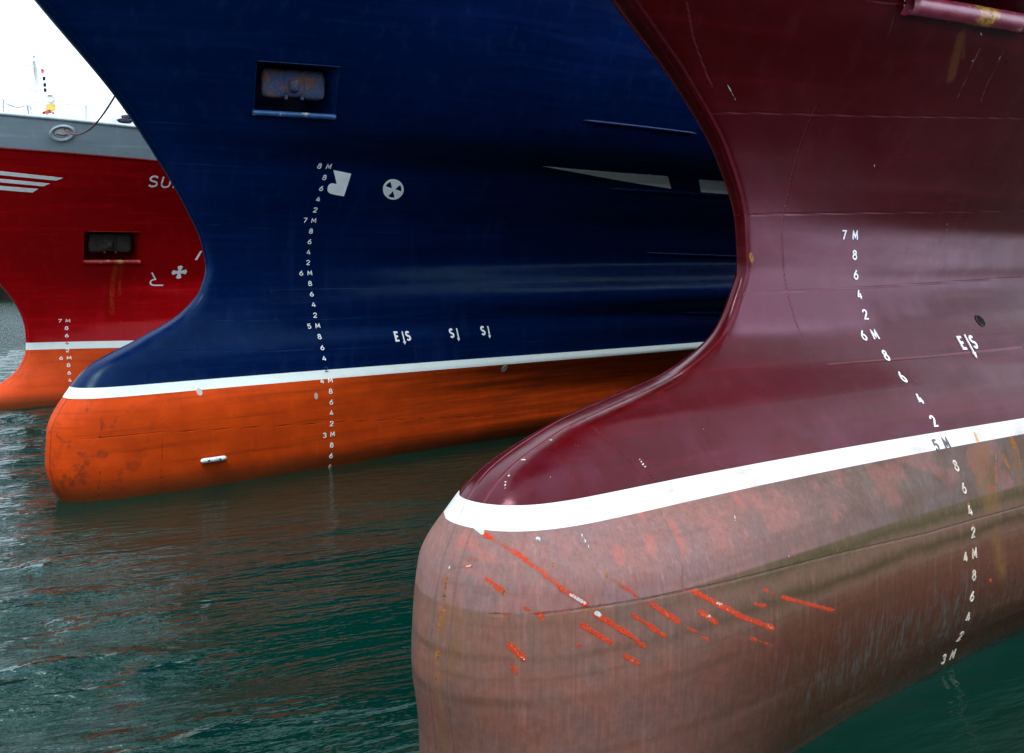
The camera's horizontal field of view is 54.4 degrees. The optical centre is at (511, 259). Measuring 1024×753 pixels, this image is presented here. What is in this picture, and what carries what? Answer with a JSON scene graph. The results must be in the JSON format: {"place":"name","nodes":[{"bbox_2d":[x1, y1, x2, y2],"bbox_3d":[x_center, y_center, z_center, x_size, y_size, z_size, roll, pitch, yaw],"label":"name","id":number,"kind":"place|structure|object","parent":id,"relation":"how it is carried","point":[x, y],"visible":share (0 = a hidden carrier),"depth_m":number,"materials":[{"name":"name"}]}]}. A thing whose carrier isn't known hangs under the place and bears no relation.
{"place":"outdoors","nodes":[
{"label":"outdoors","id":0,"kind":"place"},
{"bbox_2d":[0,286,10,298],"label":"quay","id":1,"kind":"structure","parent":0,"point":[4,294],"depth_m":97.00,"materials":[{"name":"grey concrete"}]},
{"bbox_2d":[0,0,123,119],"label":"sky","id":2,"kind":"structure","parent":0,"point":[26,31],"materials":[{"name":"white"}]},
{"bbox_2d":[0,299,1023,752],"bbox_3d":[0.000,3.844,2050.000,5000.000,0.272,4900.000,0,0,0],"label":"water","id":3,"kind":"structure","parent":0,"point":[274,613],"depth_m":10.56,"materials":[{"name":"teal liquid"}]},
{"bbox_2d":[0,55,204,409],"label":"trawler","id":4,"kind":"object","parent":3,"relation":"on","point":[64,194],"visible":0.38,"depth_m":26.46,"materials":[{"name":"paint"}]},
{"bbox_2d":[64,96,114,134],"bbox_3d":[-9.266,-4.098,22.733,0.044,2.180,5.480,0,0,-43],"label":"mooring rope","id":5,"kind":"object","parent":4,"relation":"attached to","point":[100,117],"visible":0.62,"depth_m":23.17,"materials":[{"name":"grey fabric"}]},
{"bbox_2d":[88,233,131,252],"bbox_3d":[-10.891,-0.448,26.954,1.104,0.539,0.676,0,0,-24],"label":"anchor","id":6,"kind":"object","parent":4,"relation":"attached to","point":[111,242],"visible":1,"depth_m":26.71,"materials":[{"name":"metal"}]},
{"bbox_2d":[34,0,735,501],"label":"trawler","id":7,"kind":"object","parent":3,"relation":"on","point":[428,224],"visible":0.8,"depth_m":18.94,"materials":[{"name":"paint"}]},
{"bbox_2d":[261,68,324,100],"bbox_3d":[-3.899,-3.068,17.608,1.104,0.539,0.676,0,0,-22],"label":"anchor","id":8,"kind":"object","parent":7,"relation":"attached to","point":[277,83],"visible":1,"depth_m":17.35,"materials":[{"name":"paint"}]},
{"bbox_2d":[411,0,1023,752],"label":"trawler","id":9,"kind":"object","parent":3,"relation":"on","point":[779,508],"visible":0.99,"depth_m":8.56,"materials":[{"name":"red paint"}]}
]}

